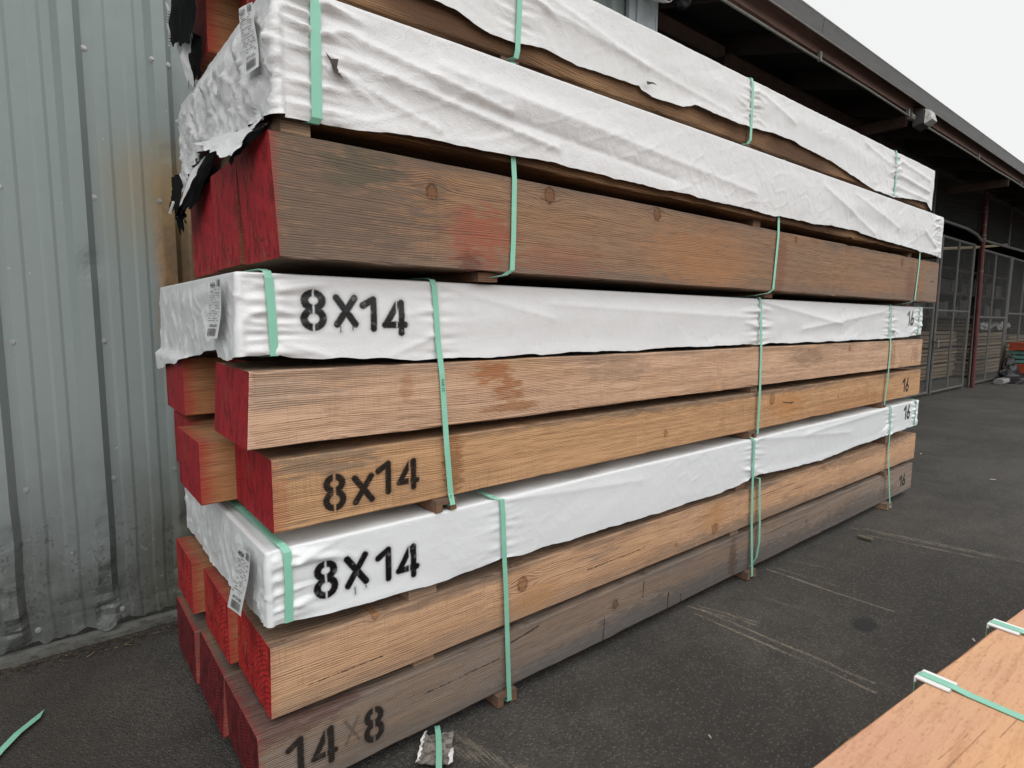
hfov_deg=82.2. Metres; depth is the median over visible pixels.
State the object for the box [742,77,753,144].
packing strap
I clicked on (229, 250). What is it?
timber
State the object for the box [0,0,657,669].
metal wall
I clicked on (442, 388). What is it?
packing strap
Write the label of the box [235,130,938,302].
timber
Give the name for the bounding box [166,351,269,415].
timber
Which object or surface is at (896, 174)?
packing strap
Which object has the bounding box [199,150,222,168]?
timber
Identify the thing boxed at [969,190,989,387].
pipe post
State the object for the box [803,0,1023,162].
sky
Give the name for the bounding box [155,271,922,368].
timber cover
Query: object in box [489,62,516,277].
packing strap
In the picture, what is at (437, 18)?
timber
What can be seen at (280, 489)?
timber
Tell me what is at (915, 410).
packing strap
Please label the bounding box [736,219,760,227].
spacer batten
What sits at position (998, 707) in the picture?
packing strap
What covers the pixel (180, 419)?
timber
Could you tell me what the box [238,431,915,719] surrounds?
timber
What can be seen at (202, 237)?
timber
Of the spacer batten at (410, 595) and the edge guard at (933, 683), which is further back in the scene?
the spacer batten at (410, 595)
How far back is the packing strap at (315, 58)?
1.41 m
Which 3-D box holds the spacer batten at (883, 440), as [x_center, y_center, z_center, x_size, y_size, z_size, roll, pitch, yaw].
[2.367,0.351,4.580,0.095,0.054,1.010,-5,8,-39]
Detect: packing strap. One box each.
[229,500,292,622]
[243,269,278,356]
[302,0,321,124]
[405,278,454,504]
[473,489,511,701]
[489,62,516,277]
[507,0,521,60]
[732,159,785,296]
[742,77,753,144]
[749,437,755,576]
[749,477,760,566]
[754,296,761,433]
[884,304,891,404]
[887,405,891,507]
[888,150,897,197]
[892,210,924,304]
[905,398,916,425]
[913,671,1023,720]
[985,620,1023,636]
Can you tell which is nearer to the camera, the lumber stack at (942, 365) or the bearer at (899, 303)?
the bearer at (899, 303)
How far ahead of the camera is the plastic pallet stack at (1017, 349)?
13.42 m
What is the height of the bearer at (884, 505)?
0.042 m
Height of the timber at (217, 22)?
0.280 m
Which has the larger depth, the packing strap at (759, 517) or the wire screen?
the wire screen
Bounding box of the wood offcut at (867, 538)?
[857,534,873,540]
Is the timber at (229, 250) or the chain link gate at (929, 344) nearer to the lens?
the timber at (229, 250)
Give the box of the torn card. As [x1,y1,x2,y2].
[415,726,453,767]
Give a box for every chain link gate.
[896,258,939,397]
[927,234,975,394]
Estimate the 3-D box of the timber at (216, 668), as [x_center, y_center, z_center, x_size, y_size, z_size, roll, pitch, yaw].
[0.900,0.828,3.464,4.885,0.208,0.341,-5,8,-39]
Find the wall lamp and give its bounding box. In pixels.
[905,107,936,131]
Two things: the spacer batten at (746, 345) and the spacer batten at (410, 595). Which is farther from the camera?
the spacer batten at (746, 345)
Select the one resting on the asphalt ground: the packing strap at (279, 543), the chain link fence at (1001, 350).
the chain link fence at (1001, 350)
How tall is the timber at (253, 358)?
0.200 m
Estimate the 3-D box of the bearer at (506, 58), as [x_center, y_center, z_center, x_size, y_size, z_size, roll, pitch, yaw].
[-0.303,-1.078,2.278,0.078,0.048,0.950,-5,8,-39]
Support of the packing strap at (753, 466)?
attached to the timber at (351, 726)
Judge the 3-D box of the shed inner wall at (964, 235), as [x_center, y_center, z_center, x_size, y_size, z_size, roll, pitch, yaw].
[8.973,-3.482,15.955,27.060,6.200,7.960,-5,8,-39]
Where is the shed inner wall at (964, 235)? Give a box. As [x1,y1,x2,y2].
[920,227,1023,334]
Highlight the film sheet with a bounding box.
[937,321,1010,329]
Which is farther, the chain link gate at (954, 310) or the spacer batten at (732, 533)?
the chain link gate at (954, 310)
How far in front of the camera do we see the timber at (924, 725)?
0.92 m
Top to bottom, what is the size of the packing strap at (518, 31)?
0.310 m
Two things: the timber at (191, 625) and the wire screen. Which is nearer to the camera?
the timber at (191, 625)
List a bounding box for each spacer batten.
[202,113,309,186]
[399,584,435,600]
[410,654,433,667]
[723,344,756,346]
[725,529,737,535]
[728,482,744,490]
[729,386,756,391]
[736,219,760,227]
[871,435,888,443]
[876,470,887,475]
[894,253,911,257]
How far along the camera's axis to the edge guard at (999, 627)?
1.21 m
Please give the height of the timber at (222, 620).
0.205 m
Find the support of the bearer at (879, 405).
on the timber cover at (347, 562)
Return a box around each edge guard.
[914,669,958,692]
[987,618,1023,635]
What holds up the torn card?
on the asphalt ground
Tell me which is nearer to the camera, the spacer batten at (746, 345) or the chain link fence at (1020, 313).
the spacer batten at (746, 345)
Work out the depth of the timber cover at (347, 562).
2.00 m
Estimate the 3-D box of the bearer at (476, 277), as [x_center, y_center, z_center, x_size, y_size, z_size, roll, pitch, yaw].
[-0.412,-0.385,2.258,0.078,0.028,1.070,-5,8,-39]
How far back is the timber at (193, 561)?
2.14 m
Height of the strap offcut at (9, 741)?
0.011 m
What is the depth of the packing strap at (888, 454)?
4.21 m
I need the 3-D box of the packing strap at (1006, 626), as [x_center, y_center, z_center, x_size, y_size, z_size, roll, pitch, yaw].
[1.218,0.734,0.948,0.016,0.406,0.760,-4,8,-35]
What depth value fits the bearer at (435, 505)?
1.84 m
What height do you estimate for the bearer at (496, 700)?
0.042 m
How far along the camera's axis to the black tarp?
13.30 m
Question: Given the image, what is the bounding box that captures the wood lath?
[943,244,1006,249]
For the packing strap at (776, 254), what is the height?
0.668 m
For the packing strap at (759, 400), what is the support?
attached to the timber cover at (225, 316)
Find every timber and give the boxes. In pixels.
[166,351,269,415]
[174,410,214,461]
[176,535,212,613]
[176,595,208,684]
[177,423,236,505]
[191,181,230,277]
[192,0,239,79]
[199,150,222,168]
[200,629,242,737]
[203,566,244,664]
[211,158,863,301]
[215,338,922,450]
[225,461,912,767]
[226,355,346,361]
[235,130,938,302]
[235,368,920,533]
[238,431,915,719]
[239,0,246,7]
[246,0,928,210]
[254,113,935,257]
[813,609,1023,767]
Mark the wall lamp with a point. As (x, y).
(922, 118)
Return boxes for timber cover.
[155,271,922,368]
[165,0,934,210]
[169,0,943,258]
[184,398,918,627]
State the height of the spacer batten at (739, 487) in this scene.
0.054 m
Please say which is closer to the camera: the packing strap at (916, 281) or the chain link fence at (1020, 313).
the packing strap at (916, 281)
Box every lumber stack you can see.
[891,331,955,380]
[926,324,1002,375]
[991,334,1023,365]
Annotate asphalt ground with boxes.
[0,371,1023,767]
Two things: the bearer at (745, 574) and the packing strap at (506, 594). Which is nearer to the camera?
the packing strap at (506, 594)
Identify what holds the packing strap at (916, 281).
attached to the timber at (311, 203)
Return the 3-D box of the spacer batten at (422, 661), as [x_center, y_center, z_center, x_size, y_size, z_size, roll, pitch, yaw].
[-0.591,0.833,2.251,0.078,0.029,0.980,-5,8,-39]
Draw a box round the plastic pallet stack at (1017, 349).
[1006,342,1023,373]
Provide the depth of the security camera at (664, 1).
4.03 m
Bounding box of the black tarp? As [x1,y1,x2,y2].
[997,354,1023,383]
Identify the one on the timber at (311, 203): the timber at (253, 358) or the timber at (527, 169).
the timber at (527, 169)
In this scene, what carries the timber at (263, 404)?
on the spacer batten at (751, 389)
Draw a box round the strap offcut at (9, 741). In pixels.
[0,710,43,754]
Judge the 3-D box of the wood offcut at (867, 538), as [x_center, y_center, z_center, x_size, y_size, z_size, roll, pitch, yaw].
[2.196,0.956,3.645,0.035,0.014,0.080,-5,8,-39]
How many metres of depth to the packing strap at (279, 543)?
1.55 m
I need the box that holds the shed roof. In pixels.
[657,0,1023,237]
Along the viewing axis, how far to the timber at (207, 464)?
1.79 m
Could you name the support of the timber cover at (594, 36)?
on the timber at (242, 3)
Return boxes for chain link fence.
[966,248,1012,385]
[1001,257,1023,376]
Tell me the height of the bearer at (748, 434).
0.038 m
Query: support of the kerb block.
on the asphalt ground
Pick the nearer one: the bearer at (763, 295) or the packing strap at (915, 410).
the bearer at (763, 295)
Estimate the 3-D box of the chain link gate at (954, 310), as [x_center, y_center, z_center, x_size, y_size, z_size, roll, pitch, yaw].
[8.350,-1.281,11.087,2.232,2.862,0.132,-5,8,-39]
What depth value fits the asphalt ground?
2.31 m
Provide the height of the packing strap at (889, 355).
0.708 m
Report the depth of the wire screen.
11.47 m
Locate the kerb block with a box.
[993,378,1009,384]
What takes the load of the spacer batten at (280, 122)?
on the timber at (311, 203)
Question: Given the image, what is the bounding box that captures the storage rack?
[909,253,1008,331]
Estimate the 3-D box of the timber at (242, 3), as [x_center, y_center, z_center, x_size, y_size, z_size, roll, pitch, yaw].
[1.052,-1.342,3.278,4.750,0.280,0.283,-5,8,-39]
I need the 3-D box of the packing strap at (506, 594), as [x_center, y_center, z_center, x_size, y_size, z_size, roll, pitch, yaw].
[-0.405,0.697,2.419,0.079,0.751,1.131,-5,9,-42]
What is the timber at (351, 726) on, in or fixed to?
on the bearer at (745, 574)
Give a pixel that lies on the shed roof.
(803, 53)
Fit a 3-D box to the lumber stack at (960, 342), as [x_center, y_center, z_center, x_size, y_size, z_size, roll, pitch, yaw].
[11.818,-0.943,15.244,2.908,1.238,1.019,-5,8,-39]
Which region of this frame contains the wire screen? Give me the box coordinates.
[877,137,1023,252]
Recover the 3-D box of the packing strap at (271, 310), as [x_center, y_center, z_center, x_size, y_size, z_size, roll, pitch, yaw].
[-0.960,-0.226,1.881,0.035,0.224,1.094,-5,8,-40]
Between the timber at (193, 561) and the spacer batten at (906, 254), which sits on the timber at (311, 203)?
the spacer batten at (906, 254)
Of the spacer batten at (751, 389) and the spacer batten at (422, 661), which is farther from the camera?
the spacer batten at (751, 389)
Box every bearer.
[399,272,496,283]
[416,496,456,513]
[485,685,516,708]
[497,55,518,64]
[681,292,771,297]
[728,430,756,438]
[734,567,755,580]
[834,301,909,305]
[865,402,885,407]
[873,501,891,509]
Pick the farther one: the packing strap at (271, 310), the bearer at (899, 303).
the bearer at (899, 303)
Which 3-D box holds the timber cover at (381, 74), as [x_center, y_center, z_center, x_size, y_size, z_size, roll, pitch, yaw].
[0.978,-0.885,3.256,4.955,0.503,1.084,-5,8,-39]

